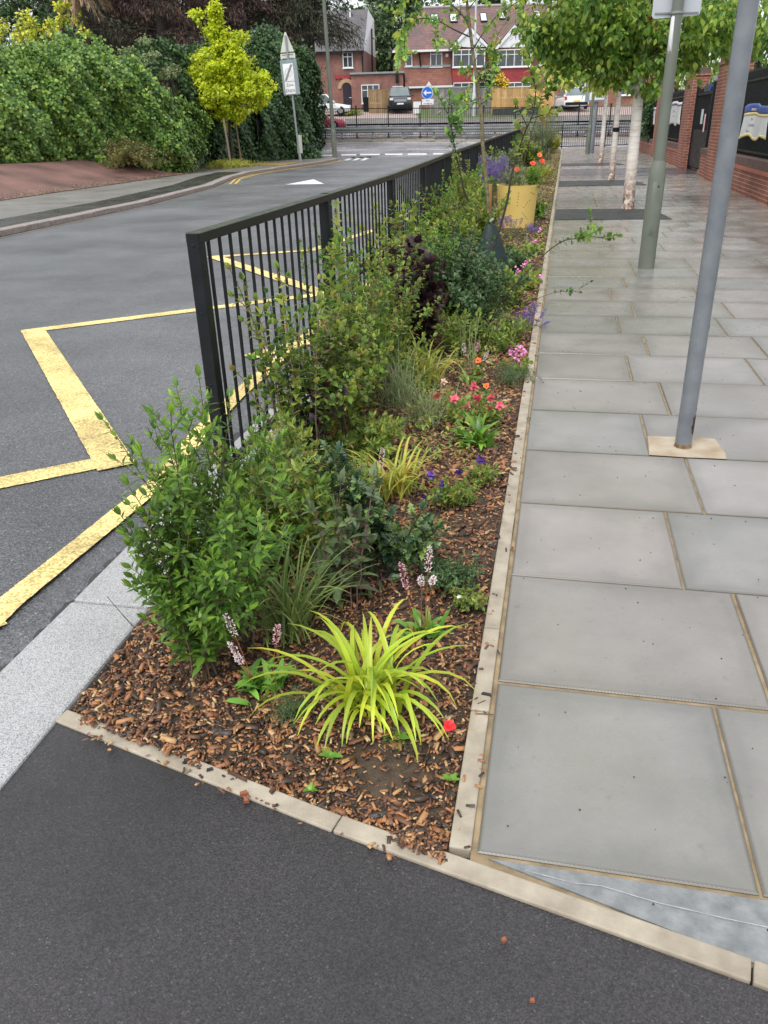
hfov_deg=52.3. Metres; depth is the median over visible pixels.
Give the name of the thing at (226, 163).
weed patch
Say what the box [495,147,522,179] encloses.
shrub
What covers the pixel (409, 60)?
window
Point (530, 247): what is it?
leafy bush
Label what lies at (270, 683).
bistort
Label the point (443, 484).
columbine
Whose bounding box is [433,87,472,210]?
sapling
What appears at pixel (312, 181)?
give way triangle
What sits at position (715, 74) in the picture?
garden shrub
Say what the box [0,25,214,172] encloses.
ivy hedge
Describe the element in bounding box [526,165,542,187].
planter foliage
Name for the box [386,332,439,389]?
leafy bush
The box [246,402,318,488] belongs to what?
leafy bush
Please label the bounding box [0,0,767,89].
sky
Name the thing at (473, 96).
lamp column
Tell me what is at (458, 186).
arching shrub
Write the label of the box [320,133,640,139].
central reservation
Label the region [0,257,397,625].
kerb yellow line
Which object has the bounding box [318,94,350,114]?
parked car
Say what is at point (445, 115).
grass verge
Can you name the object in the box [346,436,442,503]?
daylily
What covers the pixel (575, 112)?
forecourt paving
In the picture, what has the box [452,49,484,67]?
bay window
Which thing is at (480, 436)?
leafy rosette
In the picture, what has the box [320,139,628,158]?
road
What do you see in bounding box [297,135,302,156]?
service marker
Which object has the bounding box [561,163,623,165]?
tree pit pad
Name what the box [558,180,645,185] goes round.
tree pit pad
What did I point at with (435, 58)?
window
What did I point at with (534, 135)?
shrub
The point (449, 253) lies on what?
arching shrub
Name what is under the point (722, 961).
front edging
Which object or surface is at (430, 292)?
ninebark
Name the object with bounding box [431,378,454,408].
columbine
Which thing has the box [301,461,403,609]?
leafy bush
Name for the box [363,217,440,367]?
arching shrub
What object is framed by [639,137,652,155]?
boundary wall
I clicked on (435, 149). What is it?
lane markings
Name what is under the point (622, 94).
window
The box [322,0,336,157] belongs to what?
lamp column
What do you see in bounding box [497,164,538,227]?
planter
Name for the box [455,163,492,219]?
leafy bush
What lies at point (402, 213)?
shrub
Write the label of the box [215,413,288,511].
leafy bush
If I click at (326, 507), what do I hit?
leafy bush
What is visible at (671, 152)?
boundary wall
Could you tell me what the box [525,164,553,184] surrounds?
herb
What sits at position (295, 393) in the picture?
shrub
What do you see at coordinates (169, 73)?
grey shrub
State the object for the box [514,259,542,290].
geranium
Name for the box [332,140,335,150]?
door
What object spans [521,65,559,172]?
sapling
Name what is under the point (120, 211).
gutter line
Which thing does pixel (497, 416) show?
leafy bush
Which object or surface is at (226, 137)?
tree stake
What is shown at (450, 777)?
seedling
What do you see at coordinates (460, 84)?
bay window
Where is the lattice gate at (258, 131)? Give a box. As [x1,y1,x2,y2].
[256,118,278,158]
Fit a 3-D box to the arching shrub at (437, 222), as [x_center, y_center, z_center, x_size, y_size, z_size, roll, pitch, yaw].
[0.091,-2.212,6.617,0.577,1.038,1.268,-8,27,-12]
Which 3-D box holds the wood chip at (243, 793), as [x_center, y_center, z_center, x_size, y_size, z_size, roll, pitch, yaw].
[-0.342,0.685,1.906,0.022,0.008,0.013,-9,27,-14]
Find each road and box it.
[0,156,435,666]
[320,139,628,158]
[324,122,630,136]
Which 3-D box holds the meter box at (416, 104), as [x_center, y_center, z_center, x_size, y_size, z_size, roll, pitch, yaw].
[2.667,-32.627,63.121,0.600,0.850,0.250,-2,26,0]
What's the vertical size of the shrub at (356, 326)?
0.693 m
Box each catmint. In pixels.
[478,156,510,204]
[498,215,526,237]
[515,302,550,328]
[525,223,539,235]
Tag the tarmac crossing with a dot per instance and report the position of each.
(595, 172)
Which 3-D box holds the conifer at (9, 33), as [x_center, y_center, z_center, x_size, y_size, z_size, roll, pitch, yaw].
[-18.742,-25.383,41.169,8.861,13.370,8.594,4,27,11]
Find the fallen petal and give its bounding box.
[443,720,455,730]
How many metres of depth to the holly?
2.75 m
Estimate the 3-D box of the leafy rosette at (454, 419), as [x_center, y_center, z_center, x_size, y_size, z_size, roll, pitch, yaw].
[0.413,-0.525,4.245,0.230,0.095,0.187,4,27,11]
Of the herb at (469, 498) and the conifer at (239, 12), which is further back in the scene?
the conifer at (239, 12)
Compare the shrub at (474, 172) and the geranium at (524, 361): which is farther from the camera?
the shrub at (474, 172)
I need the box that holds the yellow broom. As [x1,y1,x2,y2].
[495,72,508,87]
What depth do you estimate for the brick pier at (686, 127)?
23.75 m
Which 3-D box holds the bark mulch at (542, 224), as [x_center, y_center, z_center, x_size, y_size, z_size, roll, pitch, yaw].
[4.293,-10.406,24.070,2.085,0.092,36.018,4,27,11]
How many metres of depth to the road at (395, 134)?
54.62 m
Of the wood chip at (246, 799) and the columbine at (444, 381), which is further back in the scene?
the columbine at (444, 381)
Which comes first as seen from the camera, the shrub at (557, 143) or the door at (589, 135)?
the door at (589, 135)
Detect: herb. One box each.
[264,683,314,731]
[318,410,407,466]
[417,550,484,600]
[425,476,480,507]
[485,361,543,387]
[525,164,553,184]
[533,160,548,176]
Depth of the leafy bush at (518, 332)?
5.73 m
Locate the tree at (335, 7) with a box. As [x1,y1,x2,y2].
[275,0,358,10]
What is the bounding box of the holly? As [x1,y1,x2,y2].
[290,436,445,592]
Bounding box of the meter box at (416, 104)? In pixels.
[413,101,420,113]
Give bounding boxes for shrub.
[0,0,77,46]
[0,6,52,48]
[0,7,42,46]
[19,14,96,47]
[27,0,92,47]
[56,0,119,44]
[117,33,161,73]
[156,63,184,168]
[224,260,326,468]
[246,287,354,472]
[279,262,393,440]
[287,199,369,457]
[299,215,367,366]
[323,253,421,385]
[324,295,397,424]
[326,227,409,408]
[346,187,442,287]
[353,197,433,279]
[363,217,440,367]
[398,169,470,252]
[413,212,468,318]
[414,222,495,320]
[442,208,623,342]
[449,149,480,216]
[451,159,510,242]
[469,170,499,198]
[472,62,503,92]
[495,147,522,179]
[504,244,538,275]
[508,135,548,170]
[510,130,527,152]
[521,113,548,149]
[531,115,564,159]
[544,134,562,153]
[679,30,717,89]
[706,0,767,83]
[709,19,767,71]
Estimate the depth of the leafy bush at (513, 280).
6.83 m
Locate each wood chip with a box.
[228,771,246,781]
[240,790,247,796]
[244,796,248,802]
[269,786,275,793]
[481,692,490,696]
[501,936,507,943]
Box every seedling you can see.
[303,781,317,791]
[318,748,342,758]
[381,722,409,751]
[440,773,460,780]
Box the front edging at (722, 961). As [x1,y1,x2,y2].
[55,710,767,991]
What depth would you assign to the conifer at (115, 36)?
39.00 m
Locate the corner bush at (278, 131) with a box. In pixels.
[239,17,329,161]
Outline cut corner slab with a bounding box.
[488,858,767,969]
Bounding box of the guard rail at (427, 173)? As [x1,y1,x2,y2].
[185,128,520,477]
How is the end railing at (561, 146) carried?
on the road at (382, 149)
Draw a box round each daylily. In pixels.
[241,599,477,761]
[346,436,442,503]
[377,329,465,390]
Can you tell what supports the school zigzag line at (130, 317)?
on the side road at (133, 262)
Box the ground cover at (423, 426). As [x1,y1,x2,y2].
[230,273,518,618]
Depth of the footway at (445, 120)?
60.63 m
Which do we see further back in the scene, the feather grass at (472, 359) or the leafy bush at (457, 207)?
the leafy bush at (457, 207)
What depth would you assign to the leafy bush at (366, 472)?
3.24 m
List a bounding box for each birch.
[504,0,767,208]
[527,27,607,162]
[531,0,678,179]
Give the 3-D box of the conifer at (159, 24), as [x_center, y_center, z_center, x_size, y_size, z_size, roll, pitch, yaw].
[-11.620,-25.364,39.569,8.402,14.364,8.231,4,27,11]
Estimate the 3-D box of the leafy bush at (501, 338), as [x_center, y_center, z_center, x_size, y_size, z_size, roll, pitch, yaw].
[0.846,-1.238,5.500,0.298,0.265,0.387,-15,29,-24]
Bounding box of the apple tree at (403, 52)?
[379,0,540,224]
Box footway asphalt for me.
[0,723,767,1023]
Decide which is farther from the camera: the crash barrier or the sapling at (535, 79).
the crash barrier
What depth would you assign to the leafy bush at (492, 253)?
7.03 m
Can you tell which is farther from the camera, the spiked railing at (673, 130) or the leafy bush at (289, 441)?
the spiked railing at (673, 130)
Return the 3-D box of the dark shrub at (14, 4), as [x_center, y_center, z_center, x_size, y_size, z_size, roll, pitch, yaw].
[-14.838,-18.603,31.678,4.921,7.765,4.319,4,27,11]
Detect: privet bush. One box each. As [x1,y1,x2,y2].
[94,362,331,656]
[111,413,280,688]
[208,427,331,575]
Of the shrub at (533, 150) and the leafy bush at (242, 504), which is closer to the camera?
the leafy bush at (242, 504)
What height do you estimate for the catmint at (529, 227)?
0.188 m
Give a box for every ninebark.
[289,333,348,471]
[348,232,449,350]
[411,196,467,250]
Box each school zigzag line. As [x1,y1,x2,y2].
[0,459,95,487]
[21,293,316,330]
[21,328,133,470]
[207,255,323,293]
[223,230,371,256]
[244,341,309,357]
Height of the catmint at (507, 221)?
0.311 m
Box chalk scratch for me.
[525,870,767,927]
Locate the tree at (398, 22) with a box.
[363,0,448,32]
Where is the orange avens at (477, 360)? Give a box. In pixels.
[473,357,483,374]
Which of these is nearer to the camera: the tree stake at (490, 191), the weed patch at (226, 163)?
the tree stake at (490, 191)
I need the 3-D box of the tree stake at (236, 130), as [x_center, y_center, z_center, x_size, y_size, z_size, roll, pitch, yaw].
[-6.555,-16.585,35.235,0.179,1.790,0.090,-2,26,0]
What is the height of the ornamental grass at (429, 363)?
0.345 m
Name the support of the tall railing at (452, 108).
on the central reservation
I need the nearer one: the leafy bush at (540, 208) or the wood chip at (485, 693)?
the wood chip at (485, 693)
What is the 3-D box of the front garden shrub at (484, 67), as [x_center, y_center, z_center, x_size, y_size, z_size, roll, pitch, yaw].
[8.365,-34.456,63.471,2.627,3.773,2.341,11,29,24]
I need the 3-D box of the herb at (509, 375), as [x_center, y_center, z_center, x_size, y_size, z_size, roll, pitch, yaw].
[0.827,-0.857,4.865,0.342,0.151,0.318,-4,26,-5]
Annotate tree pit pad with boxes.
[554,209,671,219]
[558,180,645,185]
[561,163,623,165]
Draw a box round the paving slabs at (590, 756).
[477,148,767,897]
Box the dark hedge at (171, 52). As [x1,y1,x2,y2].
[122,29,263,169]
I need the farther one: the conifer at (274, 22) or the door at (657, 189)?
the conifer at (274, 22)
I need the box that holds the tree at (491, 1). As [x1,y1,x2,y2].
[441,0,500,4]
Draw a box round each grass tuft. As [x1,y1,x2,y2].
[228,529,377,653]
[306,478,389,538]
[409,515,455,548]
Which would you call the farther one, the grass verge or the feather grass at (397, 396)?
the grass verge
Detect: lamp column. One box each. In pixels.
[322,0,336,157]
[472,0,476,115]
[585,93,594,153]
[638,0,701,268]
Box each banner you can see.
[652,107,655,125]
[669,101,681,125]
[739,103,767,140]
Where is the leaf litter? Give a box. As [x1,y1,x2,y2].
[0,171,198,199]
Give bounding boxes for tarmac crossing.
[560,168,697,175]
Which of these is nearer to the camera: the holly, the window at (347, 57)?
the holly
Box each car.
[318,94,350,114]
[322,114,345,126]
[387,87,413,111]
[555,87,588,109]
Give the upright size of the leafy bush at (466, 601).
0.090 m
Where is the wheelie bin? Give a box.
[363,97,368,110]
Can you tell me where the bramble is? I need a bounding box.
[97,136,199,168]
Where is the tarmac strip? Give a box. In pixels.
[0,172,237,226]
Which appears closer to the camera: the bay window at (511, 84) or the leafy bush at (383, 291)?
the leafy bush at (383, 291)
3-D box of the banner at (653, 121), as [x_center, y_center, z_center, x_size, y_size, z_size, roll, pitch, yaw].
[11.683,-17.209,34.013,0.097,0.770,2.201,4,27,11]
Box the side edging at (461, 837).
[449,150,561,857]
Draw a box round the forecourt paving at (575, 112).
[555,105,631,115]
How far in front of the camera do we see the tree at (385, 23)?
80.62 m
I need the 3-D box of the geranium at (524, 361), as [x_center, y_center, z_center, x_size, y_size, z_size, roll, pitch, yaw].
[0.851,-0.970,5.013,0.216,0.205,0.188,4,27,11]
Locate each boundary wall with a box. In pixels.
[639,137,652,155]
[665,140,677,165]
[731,153,767,204]
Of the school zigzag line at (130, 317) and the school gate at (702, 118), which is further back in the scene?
the school gate at (702, 118)
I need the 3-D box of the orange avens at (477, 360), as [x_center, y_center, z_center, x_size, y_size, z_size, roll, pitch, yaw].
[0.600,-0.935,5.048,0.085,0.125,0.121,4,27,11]
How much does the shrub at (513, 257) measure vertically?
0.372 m
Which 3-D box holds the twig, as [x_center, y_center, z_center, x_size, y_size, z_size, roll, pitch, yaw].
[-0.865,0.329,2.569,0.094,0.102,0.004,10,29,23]
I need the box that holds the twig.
[107,597,133,627]
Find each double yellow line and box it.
[229,160,339,183]
[235,160,342,183]
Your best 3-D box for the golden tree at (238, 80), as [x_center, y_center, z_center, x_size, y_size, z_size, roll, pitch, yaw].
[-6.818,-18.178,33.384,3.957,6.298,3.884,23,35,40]
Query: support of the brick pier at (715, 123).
on the ground at (464, 123)
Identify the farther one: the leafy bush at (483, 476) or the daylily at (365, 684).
the leafy bush at (483, 476)
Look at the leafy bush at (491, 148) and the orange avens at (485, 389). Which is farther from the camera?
the leafy bush at (491, 148)
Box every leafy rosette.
[442,408,474,424]
[450,411,501,449]
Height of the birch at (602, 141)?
5.712 m
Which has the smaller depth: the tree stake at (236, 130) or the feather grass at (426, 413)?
the feather grass at (426, 413)
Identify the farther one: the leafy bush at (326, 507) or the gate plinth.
the gate plinth
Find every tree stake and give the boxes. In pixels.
[222,118,231,167]
[235,124,241,160]
[489,184,491,211]
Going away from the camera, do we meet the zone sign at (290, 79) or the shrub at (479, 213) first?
the shrub at (479, 213)
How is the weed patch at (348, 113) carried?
on the forecourt paving at (404, 113)
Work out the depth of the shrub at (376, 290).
4.77 m
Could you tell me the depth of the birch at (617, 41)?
12.64 m
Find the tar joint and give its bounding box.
[0,429,247,671]
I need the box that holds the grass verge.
[416,109,551,117]
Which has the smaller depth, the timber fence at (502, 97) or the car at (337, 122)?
the car at (337, 122)
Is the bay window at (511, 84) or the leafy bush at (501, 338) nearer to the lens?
the leafy bush at (501, 338)
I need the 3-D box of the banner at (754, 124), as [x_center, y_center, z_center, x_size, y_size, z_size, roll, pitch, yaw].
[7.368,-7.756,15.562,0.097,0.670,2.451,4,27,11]
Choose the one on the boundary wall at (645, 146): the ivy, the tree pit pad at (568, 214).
the ivy
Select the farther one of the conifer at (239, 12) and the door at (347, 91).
the door at (347, 91)
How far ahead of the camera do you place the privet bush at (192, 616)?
2.19 m
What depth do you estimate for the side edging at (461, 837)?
2.44 m
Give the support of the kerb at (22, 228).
on the side road at (133, 262)
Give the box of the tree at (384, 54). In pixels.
[357,1,392,71]
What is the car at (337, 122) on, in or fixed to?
on the road at (395, 134)
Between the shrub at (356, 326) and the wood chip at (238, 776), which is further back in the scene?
the shrub at (356, 326)
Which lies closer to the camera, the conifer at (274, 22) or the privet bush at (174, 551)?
the privet bush at (174, 551)
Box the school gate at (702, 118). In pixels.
[686,81,716,169]
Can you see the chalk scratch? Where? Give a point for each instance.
(653, 901)
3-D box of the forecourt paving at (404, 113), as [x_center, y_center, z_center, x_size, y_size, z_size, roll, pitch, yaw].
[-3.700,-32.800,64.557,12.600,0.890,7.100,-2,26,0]
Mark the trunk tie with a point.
(616, 129)
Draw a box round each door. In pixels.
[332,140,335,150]
[343,83,351,107]
[587,133,590,145]
[645,181,663,236]
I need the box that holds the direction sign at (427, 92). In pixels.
[422,86,433,135]
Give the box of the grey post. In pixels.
[673,0,759,448]
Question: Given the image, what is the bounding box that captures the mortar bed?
[470,148,767,967]
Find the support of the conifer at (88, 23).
on the ground at (464, 123)
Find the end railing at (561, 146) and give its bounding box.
[538,122,630,147]
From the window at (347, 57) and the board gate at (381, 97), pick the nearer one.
the board gate at (381, 97)
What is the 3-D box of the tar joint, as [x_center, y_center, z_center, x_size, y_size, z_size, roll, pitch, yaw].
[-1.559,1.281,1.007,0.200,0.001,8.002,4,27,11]
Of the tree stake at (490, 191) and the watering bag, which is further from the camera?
the tree stake at (490, 191)
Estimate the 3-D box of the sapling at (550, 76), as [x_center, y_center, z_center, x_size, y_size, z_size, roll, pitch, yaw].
[5.070,-12.703,25.240,0.607,2.470,0.485,4,27,11]
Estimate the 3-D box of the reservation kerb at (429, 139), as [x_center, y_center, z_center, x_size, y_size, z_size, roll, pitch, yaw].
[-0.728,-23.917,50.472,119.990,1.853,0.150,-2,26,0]
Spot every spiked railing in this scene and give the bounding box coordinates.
[667,90,684,141]
[736,65,767,159]
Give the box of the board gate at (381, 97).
[368,89,389,112]
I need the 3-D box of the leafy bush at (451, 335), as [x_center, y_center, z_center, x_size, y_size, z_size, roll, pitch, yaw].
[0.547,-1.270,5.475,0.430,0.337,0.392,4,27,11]
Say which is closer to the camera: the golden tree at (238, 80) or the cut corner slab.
the cut corner slab
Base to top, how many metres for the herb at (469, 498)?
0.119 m
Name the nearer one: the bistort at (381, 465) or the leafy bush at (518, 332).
the bistort at (381, 465)
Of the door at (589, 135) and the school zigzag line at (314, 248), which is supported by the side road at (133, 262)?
the school zigzag line at (314, 248)
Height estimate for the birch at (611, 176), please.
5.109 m
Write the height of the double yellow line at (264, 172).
0.001 m
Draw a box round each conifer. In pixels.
[1,0,70,43]
[20,0,142,51]
[67,0,184,87]
[100,0,208,93]
[139,0,257,81]
[178,0,307,46]
[224,0,355,47]
[260,0,374,148]
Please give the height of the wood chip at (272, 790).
0.008 m
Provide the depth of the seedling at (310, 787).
1.92 m
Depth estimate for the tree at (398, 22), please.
86.33 m
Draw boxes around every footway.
[0,158,331,227]
[346,115,630,123]
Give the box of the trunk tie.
[613,127,619,131]
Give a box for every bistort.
[223,613,295,705]
[369,448,388,501]
[392,546,450,646]
[457,343,488,383]
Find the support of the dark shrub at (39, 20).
on the ground at (464, 123)
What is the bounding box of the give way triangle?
[286,179,322,184]
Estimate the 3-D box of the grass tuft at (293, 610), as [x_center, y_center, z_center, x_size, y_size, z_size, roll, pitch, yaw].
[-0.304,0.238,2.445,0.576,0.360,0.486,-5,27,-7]
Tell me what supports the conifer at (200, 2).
on the ground at (464, 123)
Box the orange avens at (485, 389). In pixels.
[476,383,491,399]
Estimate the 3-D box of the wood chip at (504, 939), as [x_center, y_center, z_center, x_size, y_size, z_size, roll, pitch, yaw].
[0.237,0.845,1.547,0.012,0.006,0.010,-15,29,-25]
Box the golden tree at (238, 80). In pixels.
[170,0,279,159]
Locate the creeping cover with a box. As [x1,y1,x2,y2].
[439,150,561,331]
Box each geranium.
[499,345,533,372]
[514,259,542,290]
[523,228,545,252]
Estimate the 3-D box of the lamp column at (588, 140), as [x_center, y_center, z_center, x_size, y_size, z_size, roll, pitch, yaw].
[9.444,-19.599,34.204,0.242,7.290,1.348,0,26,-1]
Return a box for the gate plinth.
[698,148,707,177]
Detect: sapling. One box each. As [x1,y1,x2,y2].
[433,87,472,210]
[491,46,562,251]
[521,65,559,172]
[534,75,551,156]
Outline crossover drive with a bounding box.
[0,160,194,199]
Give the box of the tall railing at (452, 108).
[320,103,632,137]
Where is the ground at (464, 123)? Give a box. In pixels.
[202,115,630,167]
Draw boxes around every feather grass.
[368,337,448,411]
[378,378,475,429]
[452,308,498,375]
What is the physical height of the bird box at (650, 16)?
0.330 m
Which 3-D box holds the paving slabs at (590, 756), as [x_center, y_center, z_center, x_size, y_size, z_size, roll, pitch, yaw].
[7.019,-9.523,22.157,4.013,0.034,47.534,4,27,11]
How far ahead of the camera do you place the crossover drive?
25.20 m
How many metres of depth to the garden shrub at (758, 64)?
23.63 m
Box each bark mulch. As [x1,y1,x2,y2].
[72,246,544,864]
[465,152,560,277]
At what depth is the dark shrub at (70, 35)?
30.24 m
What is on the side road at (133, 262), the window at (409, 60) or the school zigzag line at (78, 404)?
the school zigzag line at (78, 404)
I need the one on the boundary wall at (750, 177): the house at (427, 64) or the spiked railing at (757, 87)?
the spiked railing at (757, 87)
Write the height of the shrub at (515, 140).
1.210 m
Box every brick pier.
[651,82,674,156]
[675,68,711,168]
[703,54,754,181]
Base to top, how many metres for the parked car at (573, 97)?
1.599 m
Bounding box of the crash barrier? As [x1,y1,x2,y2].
[322,125,629,138]
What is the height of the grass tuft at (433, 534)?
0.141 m
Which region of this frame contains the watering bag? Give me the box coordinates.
[476,218,509,289]
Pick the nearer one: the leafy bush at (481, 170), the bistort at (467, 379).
the bistort at (467, 379)
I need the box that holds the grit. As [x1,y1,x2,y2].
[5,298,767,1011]
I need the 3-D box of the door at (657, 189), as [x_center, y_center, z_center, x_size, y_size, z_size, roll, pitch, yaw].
[2.810,-3.134,8.106,0.134,0.540,0.038,-1,26,0]
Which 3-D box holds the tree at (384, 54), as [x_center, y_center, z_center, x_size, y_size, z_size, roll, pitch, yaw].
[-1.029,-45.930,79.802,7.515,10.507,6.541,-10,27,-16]
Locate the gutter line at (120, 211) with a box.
[0,174,251,237]
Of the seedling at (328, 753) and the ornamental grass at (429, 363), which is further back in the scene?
the ornamental grass at (429, 363)
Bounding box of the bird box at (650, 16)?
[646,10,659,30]
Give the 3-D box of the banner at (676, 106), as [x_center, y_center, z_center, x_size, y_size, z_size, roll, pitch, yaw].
[10.049,-13.743,26.990,0.097,0.770,3.001,4,27,11]
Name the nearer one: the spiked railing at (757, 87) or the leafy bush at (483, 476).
the leafy bush at (483, 476)
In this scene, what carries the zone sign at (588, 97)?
on the paving slabs at (590, 756)
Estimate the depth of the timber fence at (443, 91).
62.49 m
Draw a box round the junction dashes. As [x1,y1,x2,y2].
[323,153,443,155]
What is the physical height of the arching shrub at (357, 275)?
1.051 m
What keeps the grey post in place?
on the concrete patch at (700, 448)
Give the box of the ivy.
[640,74,680,141]
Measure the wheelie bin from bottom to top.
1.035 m
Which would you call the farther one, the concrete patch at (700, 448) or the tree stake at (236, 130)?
the tree stake at (236, 130)
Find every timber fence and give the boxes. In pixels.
[430,86,490,114]
[491,86,553,116]
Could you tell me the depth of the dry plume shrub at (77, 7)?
28.69 m
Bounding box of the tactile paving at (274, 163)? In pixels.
[246,162,298,165]
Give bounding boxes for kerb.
[0,157,337,236]
[0,177,496,789]
[320,137,628,141]
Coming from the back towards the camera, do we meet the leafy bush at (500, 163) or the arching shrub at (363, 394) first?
the leafy bush at (500, 163)
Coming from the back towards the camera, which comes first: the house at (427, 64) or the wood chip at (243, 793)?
the house at (427, 64)
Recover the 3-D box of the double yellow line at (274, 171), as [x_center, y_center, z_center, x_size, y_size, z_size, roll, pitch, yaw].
[-3.903,-14.254,32.583,1.059,0.001,17.029,3,27,9]
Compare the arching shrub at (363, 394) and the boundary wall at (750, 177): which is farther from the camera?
the boundary wall at (750, 177)
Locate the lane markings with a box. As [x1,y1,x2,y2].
[337,140,611,150]
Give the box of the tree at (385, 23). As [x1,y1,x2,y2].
[351,0,422,62]
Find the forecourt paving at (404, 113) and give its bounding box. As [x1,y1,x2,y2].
[325,109,417,118]
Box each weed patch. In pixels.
[202,158,278,169]
[336,109,363,115]
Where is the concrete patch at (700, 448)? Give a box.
[647,436,725,458]
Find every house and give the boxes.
[314,8,403,109]
[390,0,666,109]
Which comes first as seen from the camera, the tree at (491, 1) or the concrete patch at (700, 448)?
the concrete patch at (700, 448)
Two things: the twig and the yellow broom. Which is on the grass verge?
the yellow broom
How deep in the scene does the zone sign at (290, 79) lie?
34.31 m
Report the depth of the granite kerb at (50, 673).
2.42 m
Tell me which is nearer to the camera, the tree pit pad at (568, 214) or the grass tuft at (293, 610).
the grass tuft at (293, 610)
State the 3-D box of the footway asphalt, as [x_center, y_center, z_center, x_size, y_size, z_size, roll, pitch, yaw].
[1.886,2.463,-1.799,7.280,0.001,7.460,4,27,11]
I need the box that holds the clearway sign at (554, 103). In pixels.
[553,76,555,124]
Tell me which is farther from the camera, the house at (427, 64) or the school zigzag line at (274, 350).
the house at (427, 64)
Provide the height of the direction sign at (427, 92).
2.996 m
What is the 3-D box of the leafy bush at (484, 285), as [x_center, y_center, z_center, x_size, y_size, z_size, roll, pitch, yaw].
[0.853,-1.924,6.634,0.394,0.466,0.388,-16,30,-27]
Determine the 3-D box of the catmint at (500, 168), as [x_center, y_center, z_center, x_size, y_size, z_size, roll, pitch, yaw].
[2.063,-6.374,15.073,0.638,0.896,0.639,14,30,29]
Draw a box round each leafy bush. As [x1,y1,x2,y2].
[199,453,280,594]
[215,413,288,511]
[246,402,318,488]
[279,459,337,527]
[285,505,346,575]
[301,348,378,417]
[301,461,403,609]
[322,453,374,517]
[357,261,417,339]
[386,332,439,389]
[397,211,460,287]
[431,206,481,251]
[431,302,492,357]
[439,185,474,238]
[444,234,494,276]
[449,584,488,611]
[450,170,484,234]
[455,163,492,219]
[460,459,499,487]
[463,255,513,310]
[475,397,512,426]
[476,146,508,202]
[478,318,522,356]
[486,263,540,307]
[492,146,509,183]
[497,313,531,342]
[504,241,540,271]
[534,196,548,219]
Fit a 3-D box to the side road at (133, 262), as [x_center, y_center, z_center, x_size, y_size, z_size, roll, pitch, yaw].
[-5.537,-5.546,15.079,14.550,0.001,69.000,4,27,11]
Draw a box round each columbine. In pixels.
[419,455,484,510]
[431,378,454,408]
[433,381,504,428]
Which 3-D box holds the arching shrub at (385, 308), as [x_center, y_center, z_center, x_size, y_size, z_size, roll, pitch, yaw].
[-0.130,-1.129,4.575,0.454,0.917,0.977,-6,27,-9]
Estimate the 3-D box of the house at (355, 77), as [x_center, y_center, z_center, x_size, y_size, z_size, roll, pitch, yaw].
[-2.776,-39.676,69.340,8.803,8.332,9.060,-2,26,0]
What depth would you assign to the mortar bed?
2.17 m
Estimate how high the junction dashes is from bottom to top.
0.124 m
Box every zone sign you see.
[280,32,300,162]
[585,83,604,152]
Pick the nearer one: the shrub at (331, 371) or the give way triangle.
the shrub at (331, 371)
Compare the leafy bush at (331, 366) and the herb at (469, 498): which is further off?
the leafy bush at (331, 366)
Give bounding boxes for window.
[342,53,353,68]
[361,84,378,103]
[405,54,412,66]
[430,51,442,67]
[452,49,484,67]
[453,82,484,97]
[497,49,530,67]
[498,82,530,97]
[621,86,633,95]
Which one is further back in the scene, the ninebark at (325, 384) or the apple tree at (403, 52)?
the apple tree at (403, 52)
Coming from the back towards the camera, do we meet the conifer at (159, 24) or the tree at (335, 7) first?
the tree at (335, 7)
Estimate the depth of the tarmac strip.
18.68 m
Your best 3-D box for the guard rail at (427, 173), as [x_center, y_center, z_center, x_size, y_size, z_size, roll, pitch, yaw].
[3.373,-10.319,22.841,0.172,1.213,44.445,3,27,10]

